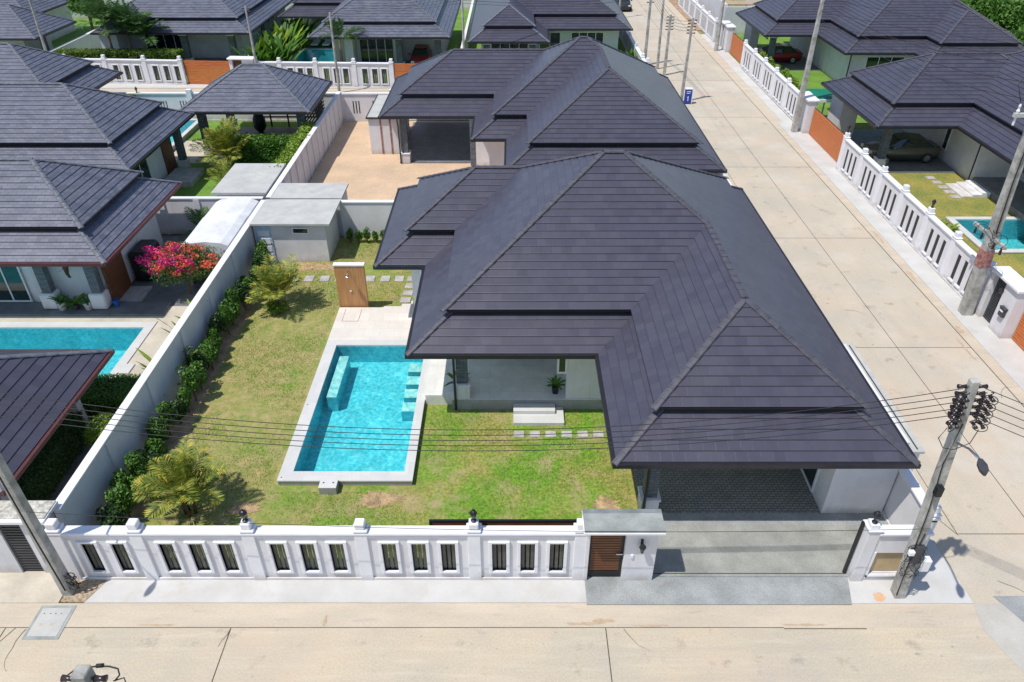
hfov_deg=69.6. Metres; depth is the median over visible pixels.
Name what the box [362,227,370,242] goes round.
shrub
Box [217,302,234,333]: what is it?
shrub
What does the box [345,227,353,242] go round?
shrub
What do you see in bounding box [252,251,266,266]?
shrub
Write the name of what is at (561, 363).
window
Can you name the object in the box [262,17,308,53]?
broadleaf plant
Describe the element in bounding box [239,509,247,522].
post lantern
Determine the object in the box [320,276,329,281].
stepping stone
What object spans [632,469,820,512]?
carport paving
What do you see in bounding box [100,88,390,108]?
back road
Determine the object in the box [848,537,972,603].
corner pavement
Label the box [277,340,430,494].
swimming pool
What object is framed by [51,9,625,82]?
back lawn
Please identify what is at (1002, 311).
mailbox
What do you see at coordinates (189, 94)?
gate post
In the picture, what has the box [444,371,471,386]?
potted plant
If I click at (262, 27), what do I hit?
window
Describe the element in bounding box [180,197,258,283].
canvas shelter
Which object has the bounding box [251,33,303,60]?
broadleaf plant
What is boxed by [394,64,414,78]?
slatted gate
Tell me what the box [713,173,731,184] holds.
boundary wall
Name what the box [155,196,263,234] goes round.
garden wall
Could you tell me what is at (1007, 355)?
pavement
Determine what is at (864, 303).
side road joints
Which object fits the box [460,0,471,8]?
garden wall
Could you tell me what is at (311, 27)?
broadleaf plant
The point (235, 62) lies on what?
door
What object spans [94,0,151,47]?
palm tree
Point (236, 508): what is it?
soil patch
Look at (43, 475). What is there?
hedge
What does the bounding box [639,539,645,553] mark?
wall lantern
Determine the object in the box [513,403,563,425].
garden steps
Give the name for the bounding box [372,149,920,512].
villa
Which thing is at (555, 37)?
window
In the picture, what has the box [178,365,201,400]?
shrub
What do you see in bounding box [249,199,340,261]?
garden shed
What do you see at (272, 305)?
shrub
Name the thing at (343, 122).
ground
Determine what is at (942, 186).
stepping stone
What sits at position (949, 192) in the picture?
stepping stone
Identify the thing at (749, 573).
gate rail
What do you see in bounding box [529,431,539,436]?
stepping stone
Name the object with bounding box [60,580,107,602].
stony patch
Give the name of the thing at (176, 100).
garden wall
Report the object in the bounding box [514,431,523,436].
stepping stone
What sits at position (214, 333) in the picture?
shrub
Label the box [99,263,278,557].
planting bed
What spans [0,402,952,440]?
power cable
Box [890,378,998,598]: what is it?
utility pole
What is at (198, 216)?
areca palm
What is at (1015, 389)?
side road edge
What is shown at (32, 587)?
neighbour pavement
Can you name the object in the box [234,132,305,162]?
hedge
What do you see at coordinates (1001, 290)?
post lantern
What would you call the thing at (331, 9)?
power cable
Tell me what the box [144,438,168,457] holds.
shrub
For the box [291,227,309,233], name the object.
window
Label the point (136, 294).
doormat
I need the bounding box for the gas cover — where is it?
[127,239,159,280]
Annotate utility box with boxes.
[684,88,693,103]
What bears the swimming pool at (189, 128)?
in the neighbour lawn at (202, 186)
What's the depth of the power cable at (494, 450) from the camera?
16.85 m
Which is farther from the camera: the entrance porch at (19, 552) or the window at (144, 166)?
the window at (144, 166)
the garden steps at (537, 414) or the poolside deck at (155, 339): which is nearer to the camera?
the garden steps at (537, 414)
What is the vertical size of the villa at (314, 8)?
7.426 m
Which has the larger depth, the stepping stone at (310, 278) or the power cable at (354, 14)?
the power cable at (354, 14)
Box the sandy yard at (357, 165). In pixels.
[309,121,470,236]
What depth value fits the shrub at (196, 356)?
27.07 m
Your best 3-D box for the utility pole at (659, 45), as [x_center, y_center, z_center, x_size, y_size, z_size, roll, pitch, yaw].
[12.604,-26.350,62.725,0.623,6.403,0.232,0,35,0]
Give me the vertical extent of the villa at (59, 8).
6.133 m
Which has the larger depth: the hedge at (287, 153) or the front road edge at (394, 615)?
the hedge at (287, 153)
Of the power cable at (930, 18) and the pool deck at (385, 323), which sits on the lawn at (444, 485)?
the pool deck at (385, 323)
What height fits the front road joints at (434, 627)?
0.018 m
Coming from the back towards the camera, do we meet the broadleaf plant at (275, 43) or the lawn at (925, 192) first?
the broadleaf plant at (275, 43)
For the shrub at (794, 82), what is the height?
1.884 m
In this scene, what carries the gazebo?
on the neighbour lawn at (202, 186)
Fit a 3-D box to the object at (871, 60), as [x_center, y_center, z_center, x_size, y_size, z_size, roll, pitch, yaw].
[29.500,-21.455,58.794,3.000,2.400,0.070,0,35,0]
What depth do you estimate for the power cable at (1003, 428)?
16.05 m
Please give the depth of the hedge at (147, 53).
61.64 m
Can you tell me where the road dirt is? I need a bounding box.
[141,231,974,626]
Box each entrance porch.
[0,501,57,572]
[226,56,253,69]
[582,509,665,580]
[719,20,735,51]
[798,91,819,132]
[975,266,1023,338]
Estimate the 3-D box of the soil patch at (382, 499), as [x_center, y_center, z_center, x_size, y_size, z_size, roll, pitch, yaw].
[-4.070,4.923,22.832,1.505,0.079,0.789,0,35,0]
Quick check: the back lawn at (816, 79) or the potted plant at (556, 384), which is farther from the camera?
the back lawn at (816, 79)
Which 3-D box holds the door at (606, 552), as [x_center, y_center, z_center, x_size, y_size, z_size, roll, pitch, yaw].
[2.530,5.655,19.814,0.940,2.100,0.110,0,35,0]
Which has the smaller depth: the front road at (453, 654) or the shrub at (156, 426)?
the front road at (453, 654)
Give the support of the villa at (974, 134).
on the lawn at (925, 192)
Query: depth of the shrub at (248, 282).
31.78 m
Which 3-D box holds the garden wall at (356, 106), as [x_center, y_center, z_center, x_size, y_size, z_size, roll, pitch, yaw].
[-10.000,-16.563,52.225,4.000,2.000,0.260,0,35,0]
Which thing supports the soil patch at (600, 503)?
on the lawn at (444, 485)
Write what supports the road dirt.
on the side road at (982, 552)
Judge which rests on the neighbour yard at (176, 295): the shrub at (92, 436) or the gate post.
the shrub at (92, 436)
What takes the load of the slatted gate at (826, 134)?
on the pavement at (1007, 355)
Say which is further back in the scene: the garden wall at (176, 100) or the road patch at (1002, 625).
the garden wall at (176, 100)
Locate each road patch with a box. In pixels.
[973,603,1023,672]
[993,596,1023,621]
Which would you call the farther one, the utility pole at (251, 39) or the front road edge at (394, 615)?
the utility pole at (251, 39)
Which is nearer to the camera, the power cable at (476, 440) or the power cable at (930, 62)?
the power cable at (476, 440)
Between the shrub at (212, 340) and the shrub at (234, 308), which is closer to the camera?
the shrub at (212, 340)
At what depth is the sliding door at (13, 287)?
31.76 m
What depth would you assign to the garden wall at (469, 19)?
72.84 m
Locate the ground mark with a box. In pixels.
[873,592,884,601]
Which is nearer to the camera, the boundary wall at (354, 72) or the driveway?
the driveway
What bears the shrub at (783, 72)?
on the back lawn at (816, 79)
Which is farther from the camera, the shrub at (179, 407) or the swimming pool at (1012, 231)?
the swimming pool at (1012, 231)
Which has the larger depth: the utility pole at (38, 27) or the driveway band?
the utility pole at (38, 27)
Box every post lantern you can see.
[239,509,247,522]
[469,509,476,522]
[872,511,881,523]
[997,287,1003,296]
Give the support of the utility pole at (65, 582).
on the ground at (343, 122)
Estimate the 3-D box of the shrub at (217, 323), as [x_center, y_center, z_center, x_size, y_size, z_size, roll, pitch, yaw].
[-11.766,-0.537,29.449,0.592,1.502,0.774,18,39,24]
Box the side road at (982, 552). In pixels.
[622,0,1023,602]
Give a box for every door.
[0,267,32,301]
[0,525,43,570]
[144,35,181,48]
[232,60,241,67]
[254,226,276,261]
[359,39,394,62]
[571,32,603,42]
[587,535,625,576]
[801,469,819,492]
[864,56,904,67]
[983,277,1006,322]
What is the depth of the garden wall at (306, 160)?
44.88 m
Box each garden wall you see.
[50,29,101,51]
[54,200,264,524]
[70,0,293,17]
[115,92,335,120]
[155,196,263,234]
[248,19,310,55]
[266,91,343,198]
[339,200,393,237]
[340,92,388,120]
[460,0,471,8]
[461,0,475,48]
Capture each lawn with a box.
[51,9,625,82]
[121,238,637,565]
[173,121,313,195]
[728,34,868,123]
[854,124,1023,277]
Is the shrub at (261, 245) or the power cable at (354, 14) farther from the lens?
the power cable at (354, 14)
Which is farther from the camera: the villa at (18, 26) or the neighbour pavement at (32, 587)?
the villa at (18, 26)
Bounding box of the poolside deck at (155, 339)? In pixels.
[0,306,187,375]
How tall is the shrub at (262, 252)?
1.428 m
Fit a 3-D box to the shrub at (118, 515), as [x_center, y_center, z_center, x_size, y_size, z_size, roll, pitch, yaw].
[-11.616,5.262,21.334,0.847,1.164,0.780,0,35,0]
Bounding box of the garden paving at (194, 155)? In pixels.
[174,141,229,162]
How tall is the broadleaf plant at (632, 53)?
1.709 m
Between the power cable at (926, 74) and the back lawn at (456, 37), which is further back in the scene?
the back lawn at (456, 37)
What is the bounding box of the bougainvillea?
[135,241,225,293]
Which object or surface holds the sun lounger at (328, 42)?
on the back lawn at (456, 37)
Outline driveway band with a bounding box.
[662,513,886,524]
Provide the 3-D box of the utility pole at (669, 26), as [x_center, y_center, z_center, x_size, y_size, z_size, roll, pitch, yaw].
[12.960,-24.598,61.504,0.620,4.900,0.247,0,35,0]
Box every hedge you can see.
[17,410,88,500]
[52,48,187,75]
[70,372,142,421]
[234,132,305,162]
[269,121,315,171]
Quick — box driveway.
[652,525,918,575]
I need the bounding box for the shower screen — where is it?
[332,262,368,306]
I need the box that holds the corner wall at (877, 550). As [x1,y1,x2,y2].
[842,518,934,580]
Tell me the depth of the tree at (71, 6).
70.44 m
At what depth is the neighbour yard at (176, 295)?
33.33 m
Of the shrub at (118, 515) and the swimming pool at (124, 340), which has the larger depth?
the swimming pool at (124, 340)
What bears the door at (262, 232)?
in the garden shed at (305, 230)
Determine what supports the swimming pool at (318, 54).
in the back lawn at (456, 37)
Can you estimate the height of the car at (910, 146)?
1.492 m
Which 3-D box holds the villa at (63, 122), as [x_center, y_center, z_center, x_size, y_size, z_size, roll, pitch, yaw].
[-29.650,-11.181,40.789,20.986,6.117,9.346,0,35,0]
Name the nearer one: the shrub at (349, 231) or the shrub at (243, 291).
the shrub at (243, 291)
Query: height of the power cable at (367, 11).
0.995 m
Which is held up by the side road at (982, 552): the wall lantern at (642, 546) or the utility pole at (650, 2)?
the utility pole at (650, 2)
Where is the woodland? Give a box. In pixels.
[960,0,1023,45]
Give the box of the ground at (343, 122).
[133,0,747,476]
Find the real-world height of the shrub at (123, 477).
1.339 m
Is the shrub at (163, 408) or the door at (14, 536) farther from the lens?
the shrub at (163, 408)
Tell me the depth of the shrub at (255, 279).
32.84 m
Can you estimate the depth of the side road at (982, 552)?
31.41 m
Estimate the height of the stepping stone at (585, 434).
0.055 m
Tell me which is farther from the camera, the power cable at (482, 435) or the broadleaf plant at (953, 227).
the broadleaf plant at (953, 227)
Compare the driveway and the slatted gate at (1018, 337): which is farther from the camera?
the slatted gate at (1018, 337)
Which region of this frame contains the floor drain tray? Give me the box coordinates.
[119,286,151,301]
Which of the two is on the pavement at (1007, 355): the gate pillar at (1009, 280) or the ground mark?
the gate pillar at (1009, 280)
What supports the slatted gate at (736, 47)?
on the back lawn at (816, 79)
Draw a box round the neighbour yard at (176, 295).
[28,235,214,570]
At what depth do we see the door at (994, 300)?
30.64 m
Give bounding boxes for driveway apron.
[585,576,851,604]
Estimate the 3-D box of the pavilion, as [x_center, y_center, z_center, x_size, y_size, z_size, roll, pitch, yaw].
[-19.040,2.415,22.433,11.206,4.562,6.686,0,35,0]
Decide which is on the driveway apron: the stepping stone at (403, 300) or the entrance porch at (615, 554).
the entrance porch at (615, 554)
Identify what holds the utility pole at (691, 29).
on the side road at (982, 552)
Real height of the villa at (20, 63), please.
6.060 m
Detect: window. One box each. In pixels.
[134,159,151,177]
[260,24,265,36]
[270,16,274,32]
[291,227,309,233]
[491,44,528,48]
[539,32,560,48]
[557,359,567,373]
[941,129,952,150]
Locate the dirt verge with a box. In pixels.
[668,0,701,30]
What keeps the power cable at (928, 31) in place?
attached to the utility pole at (797, 115)
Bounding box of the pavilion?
[0,348,114,500]
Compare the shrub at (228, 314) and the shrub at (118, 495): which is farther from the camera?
the shrub at (228, 314)
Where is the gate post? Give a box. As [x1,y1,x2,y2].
[185,89,196,118]
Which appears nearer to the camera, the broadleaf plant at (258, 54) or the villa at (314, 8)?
the broadleaf plant at (258, 54)
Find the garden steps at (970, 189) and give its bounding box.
[945,180,990,197]
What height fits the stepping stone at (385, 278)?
0.055 m
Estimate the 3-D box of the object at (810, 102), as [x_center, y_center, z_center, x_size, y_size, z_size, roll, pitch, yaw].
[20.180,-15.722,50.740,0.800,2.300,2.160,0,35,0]
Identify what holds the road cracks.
on the side road at (982, 552)
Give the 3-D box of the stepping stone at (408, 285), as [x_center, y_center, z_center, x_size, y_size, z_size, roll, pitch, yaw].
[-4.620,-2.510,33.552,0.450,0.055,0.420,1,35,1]
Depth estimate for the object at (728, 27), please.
69.07 m
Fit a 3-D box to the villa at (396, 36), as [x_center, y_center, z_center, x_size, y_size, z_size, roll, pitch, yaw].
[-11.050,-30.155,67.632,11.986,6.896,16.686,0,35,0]
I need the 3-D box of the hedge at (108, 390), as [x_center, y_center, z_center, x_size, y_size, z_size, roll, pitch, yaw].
[-14.111,2.036,25.935,3.264,1.369,1.672,0,35,0]
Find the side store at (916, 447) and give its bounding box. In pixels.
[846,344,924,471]
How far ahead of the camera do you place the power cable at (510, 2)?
57.73 m
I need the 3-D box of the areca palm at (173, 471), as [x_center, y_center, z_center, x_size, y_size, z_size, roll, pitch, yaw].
[-9.679,4.218,21.607,2.688,2.600,2.503,28,43,34]
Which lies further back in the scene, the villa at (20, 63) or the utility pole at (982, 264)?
the villa at (20, 63)
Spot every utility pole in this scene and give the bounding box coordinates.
[0,453,80,595]
[29,0,46,50]
[60,663,125,681]
[241,6,256,62]
[329,12,340,90]
[461,0,464,47]
[644,0,653,58]
[656,0,664,68]
[662,14,674,74]
[680,17,696,99]
[714,0,724,50]
[791,0,824,131]
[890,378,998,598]
[958,78,1023,315]
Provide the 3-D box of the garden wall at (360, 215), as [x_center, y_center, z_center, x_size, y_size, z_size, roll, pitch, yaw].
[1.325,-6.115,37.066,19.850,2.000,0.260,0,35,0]
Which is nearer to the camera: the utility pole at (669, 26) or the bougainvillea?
the bougainvillea
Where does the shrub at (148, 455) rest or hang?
on the planting bed
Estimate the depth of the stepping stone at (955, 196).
41.73 m
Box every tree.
[63,0,131,48]
[66,0,104,30]
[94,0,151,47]
[111,1,168,48]
[312,17,364,61]
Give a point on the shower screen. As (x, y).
(350, 278)
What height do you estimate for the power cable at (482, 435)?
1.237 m
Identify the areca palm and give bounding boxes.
[130,436,227,519]
[183,206,208,236]
[189,116,250,169]
[204,158,233,188]
[244,253,306,307]
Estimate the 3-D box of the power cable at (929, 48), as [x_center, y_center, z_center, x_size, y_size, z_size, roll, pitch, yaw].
[19.249,-15.409,36.077,0.022,1.995,23.308,1,35,1]
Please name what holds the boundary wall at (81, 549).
on the front pavement at (341, 591)
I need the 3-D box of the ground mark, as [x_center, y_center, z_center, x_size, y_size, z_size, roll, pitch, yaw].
[9.905,6.904,19.890,0.332,0.016,0.322,0,35,0]
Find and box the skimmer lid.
[117,364,134,373]
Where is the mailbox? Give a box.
[997,305,1007,317]
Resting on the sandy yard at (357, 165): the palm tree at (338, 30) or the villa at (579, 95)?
the villa at (579, 95)
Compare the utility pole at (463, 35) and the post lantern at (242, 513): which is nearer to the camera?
the post lantern at (242, 513)
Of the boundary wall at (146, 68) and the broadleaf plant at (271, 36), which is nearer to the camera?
the boundary wall at (146, 68)
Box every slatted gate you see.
[183,60,229,83]
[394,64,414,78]
[730,32,743,62]
[809,107,844,161]
[1012,313,1023,349]
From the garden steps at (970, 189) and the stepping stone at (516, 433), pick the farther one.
the garden steps at (970, 189)
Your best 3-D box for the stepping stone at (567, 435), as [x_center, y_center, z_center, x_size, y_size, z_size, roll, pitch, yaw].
[1.875,3.194,25.277,0.360,0.055,0.300,0,35,0]
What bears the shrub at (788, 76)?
on the back lawn at (816, 79)
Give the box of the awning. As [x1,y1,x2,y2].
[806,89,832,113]
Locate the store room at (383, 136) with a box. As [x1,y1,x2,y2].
[365,94,409,153]
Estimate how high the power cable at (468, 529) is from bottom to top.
0.658 m
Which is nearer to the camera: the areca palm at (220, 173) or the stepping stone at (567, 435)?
the stepping stone at (567, 435)
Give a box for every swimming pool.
[0,322,156,376]
[170,119,198,150]
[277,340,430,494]
[290,48,345,61]
[945,217,1023,253]
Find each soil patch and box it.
[226,501,259,516]
[279,262,333,270]
[357,490,404,508]
[592,495,619,508]
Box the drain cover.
[22,605,76,639]
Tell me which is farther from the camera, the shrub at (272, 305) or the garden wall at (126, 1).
the garden wall at (126, 1)
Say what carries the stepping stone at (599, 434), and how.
on the lawn at (444, 485)
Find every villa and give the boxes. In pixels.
[0,0,75,40]
[0,3,76,50]
[0,42,122,88]
[0,82,194,178]
[0,157,182,315]
[90,0,293,68]
[277,0,343,31]
[306,0,460,72]
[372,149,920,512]
[378,36,726,172]
[467,0,632,48]
[735,0,1023,79]
[821,50,1023,223]
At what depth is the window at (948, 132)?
45.78 m
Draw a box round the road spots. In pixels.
[36,136,1008,679]
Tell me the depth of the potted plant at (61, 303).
31.50 m
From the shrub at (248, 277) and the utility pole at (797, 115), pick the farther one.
the utility pole at (797, 115)
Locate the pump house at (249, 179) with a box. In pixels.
[211,163,285,199]
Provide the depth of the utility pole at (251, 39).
57.50 m
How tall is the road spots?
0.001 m
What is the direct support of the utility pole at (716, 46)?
on the ground at (343, 122)
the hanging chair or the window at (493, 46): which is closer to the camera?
the hanging chair
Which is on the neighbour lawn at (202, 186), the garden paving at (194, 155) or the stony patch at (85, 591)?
the garden paving at (194, 155)
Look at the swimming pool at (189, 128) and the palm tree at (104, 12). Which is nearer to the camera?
the swimming pool at (189, 128)
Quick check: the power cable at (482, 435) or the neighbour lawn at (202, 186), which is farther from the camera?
the neighbour lawn at (202, 186)
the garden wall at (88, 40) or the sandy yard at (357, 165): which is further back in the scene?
the garden wall at (88, 40)
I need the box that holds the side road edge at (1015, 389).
[662,0,1023,404]
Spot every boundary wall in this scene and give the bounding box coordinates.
[44,518,586,579]
[64,54,187,84]
[253,57,394,87]
[619,31,645,60]
[678,0,718,41]
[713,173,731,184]
[740,39,799,120]
[836,132,996,311]
[881,469,941,545]
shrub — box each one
[82,412,112,447]
[95,505,126,524]
[104,483,137,516]
[108,468,137,500]
[124,450,147,477]
[135,447,159,473]
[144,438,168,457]
[145,416,169,441]
[155,401,176,435]
[167,398,187,423]
[176,386,191,411]
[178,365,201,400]
[183,345,209,371]
[187,361,207,390]
[198,341,218,369]
[200,336,219,358]
[206,327,221,346]
[207,311,228,342]
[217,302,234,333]
[223,298,240,325]
[224,286,240,305]
[232,279,249,309]
[239,276,254,284]
[242,277,255,300]
[249,265,261,286]
[251,247,269,265]
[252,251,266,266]
[254,239,269,257]
[262,298,287,314]
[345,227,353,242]
[355,230,362,242]
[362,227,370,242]
[371,230,378,242]
[779,68,789,75]
[784,73,797,82]
[791,78,798,86]
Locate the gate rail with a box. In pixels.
[653,573,846,573]
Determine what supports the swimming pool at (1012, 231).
in the ground at (343, 122)
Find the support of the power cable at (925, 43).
attached to the utility pole at (797, 115)
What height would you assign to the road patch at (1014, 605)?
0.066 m
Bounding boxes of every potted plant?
[46,291,71,310]
[59,293,86,309]
[79,294,92,309]
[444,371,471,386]
[546,375,564,393]
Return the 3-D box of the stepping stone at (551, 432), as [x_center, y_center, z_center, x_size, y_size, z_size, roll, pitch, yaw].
[1.330,3.194,25.277,0.360,0.055,0.300,-1,35,-1]
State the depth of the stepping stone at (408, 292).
33.01 m
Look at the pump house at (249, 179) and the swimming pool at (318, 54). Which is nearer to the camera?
the pump house at (249, 179)
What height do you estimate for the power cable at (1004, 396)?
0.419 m
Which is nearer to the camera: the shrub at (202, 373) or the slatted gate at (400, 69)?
the shrub at (202, 373)
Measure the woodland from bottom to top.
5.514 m
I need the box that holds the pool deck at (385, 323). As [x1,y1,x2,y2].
[328,304,425,403]
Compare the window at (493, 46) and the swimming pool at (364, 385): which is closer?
the swimming pool at (364, 385)
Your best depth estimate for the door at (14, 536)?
20.02 m
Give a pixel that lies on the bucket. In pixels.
(115, 301)
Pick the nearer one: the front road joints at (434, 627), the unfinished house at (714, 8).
the front road joints at (434, 627)
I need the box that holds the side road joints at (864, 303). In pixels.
[637,0,1023,534]
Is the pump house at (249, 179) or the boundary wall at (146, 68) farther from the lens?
the boundary wall at (146, 68)
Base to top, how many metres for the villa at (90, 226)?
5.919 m
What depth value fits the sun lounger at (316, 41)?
70.98 m
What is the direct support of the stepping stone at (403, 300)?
on the lawn at (444, 485)
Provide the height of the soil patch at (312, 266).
0.076 m
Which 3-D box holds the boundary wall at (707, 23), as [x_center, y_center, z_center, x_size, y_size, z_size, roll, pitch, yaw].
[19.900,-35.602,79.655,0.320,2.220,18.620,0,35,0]
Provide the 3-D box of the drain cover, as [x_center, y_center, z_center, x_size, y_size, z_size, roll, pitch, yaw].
[-12.085,7.353,19.278,0.930,0.052,1.000,0,35,0]
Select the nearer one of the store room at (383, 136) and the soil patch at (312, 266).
the soil patch at (312, 266)
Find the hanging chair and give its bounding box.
[252,115,265,134]
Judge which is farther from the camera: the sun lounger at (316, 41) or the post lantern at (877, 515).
the sun lounger at (316, 41)
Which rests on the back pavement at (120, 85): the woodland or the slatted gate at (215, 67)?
the slatted gate at (215, 67)
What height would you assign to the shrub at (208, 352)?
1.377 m
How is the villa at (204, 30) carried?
on the back lawn at (456, 37)
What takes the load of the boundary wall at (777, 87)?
on the back lawn at (816, 79)
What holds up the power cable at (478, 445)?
attached to the utility pole at (913, 558)
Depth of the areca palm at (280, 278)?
31.13 m
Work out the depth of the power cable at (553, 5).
59.35 m
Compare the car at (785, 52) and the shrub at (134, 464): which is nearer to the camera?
the shrub at (134, 464)
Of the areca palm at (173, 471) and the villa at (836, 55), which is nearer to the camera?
the areca palm at (173, 471)
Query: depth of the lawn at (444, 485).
24.50 m
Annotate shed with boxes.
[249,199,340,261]
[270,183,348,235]
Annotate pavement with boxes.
[0,571,62,602]
[84,580,586,602]
[101,83,468,120]
[700,34,1023,390]
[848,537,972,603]
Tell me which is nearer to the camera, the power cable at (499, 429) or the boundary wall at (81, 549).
the power cable at (499, 429)
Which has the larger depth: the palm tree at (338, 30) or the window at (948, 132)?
the palm tree at (338, 30)
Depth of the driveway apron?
20.04 m
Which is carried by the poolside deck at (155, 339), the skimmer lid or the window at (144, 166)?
the skimmer lid
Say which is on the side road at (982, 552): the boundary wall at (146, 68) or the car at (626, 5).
the car at (626, 5)
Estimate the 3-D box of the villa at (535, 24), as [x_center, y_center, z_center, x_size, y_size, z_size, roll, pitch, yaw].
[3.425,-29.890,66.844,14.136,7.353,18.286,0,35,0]
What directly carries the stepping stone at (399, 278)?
on the lawn at (444, 485)
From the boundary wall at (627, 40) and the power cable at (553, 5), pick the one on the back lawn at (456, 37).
the boundary wall at (627, 40)
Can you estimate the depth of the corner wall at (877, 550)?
19.69 m
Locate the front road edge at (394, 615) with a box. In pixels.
[0,603,981,626]
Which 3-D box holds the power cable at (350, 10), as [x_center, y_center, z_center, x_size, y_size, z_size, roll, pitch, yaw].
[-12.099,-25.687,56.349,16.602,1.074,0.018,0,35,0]
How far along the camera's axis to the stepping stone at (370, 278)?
34.05 m
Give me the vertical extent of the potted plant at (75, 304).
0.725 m
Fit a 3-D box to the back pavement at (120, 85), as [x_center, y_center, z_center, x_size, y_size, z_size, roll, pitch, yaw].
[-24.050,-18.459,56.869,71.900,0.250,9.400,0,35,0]
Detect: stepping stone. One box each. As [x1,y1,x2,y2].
[304,276,314,281]
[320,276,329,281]
[366,276,375,281]
[380,276,390,281]
[394,276,404,281]
[400,297,410,302]
[402,290,412,295]
[405,283,412,287]
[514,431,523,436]
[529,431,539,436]
[545,431,555,436]
[561,431,571,436]
[577,431,587,436]
[593,431,603,436]
[937,185,948,188]
[943,190,954,193]
[949,195,960,198]
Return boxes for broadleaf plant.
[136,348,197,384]
[230,39,286,60]
[241,30,292,55]
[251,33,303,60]
[252,31,301,54]
[254,21,308,53]
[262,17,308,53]
[280,18,319,49]
[620,48,650,61]
[940,219,959,230]
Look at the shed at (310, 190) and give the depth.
37.30 m
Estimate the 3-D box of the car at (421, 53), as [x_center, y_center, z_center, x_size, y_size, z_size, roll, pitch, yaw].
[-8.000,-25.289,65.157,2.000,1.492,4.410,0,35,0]
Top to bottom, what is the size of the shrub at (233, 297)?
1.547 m
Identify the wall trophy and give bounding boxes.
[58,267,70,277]
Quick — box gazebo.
[179,63,332,154]
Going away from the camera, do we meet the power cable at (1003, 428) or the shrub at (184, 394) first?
the power cable at (1003, 428)
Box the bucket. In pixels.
[112,298,119,306]
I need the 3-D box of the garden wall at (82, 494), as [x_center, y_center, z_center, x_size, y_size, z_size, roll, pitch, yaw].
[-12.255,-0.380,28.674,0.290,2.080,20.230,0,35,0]
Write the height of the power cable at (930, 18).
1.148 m
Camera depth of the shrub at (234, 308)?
30.28 m
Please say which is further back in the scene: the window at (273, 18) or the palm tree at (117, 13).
the window at (273, 18)
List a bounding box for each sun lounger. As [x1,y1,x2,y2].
[311,39,320,47]
[322,39,331,47]
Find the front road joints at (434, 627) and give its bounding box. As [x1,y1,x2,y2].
[0,627,866,681]
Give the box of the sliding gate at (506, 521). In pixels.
[429,519,576,565]
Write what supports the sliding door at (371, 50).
in the villa at (396, 36)
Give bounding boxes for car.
[409,44,431,63]
[616,0,631,10]
[757,43,802,63]
[861,132,941,162]
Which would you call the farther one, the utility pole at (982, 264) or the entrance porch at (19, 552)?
the utility pole at (982, 264)
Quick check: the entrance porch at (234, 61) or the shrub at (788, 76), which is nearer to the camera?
the shrub at (788, 76)
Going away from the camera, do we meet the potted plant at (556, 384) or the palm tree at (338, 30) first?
the potted plant at (556, 384)
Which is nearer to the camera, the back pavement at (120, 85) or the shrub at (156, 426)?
the shrub at (156, 426)
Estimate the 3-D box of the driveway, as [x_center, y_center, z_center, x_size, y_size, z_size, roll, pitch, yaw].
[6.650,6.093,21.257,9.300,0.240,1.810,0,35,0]
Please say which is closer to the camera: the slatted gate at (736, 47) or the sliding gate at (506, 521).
the sliding gate at (506, 521)
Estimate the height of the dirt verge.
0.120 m
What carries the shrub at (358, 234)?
on the lawn at (444, 485)
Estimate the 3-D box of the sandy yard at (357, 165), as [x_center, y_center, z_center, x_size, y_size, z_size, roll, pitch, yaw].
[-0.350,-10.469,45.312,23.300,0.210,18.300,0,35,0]
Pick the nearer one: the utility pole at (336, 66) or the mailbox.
the mailbox
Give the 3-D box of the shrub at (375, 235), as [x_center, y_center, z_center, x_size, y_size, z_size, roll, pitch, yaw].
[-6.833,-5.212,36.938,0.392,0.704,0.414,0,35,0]
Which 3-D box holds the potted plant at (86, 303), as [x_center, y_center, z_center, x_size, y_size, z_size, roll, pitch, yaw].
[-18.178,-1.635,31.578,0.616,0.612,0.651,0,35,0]
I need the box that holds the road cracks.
[4,212,1021,663]
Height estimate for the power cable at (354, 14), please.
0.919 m
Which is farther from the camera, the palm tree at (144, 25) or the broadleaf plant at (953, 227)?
the palm tree at (144, 25)
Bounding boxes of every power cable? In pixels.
[0,388,962,429]
[0,395,959,435]
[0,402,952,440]
[0,409,949,445]
[0,416,946,450]
[33,512,911,531]
[248,3,459,15]
[251,0,424,10]
[255,0,460,13]
[280,0,442,12]
[464,0,596,2]
[466,0,627,5]
[820,19,1023,98]
[820,25,1018,55]
[823,11,1023,81]
[824,2,1021,64]
[825,12,1023,44]
[835,0,1023,32]
[973,415,1023,436]
[980,410,1023,428]
[983,404,1023,420]
[985,388,1022,403]
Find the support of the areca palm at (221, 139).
on the neighbour lawn at (202, 186)
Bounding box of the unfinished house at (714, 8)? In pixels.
[695,0,760,33]
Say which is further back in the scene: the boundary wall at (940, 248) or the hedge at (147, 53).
the hedge at (147, 53)
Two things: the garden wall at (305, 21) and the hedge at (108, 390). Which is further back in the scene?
the garden wall at (305, 21)
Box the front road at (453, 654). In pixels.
[0,627,1023,681]
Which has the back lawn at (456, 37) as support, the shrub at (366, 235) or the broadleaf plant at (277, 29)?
the broadleaf plant at (277, 29)

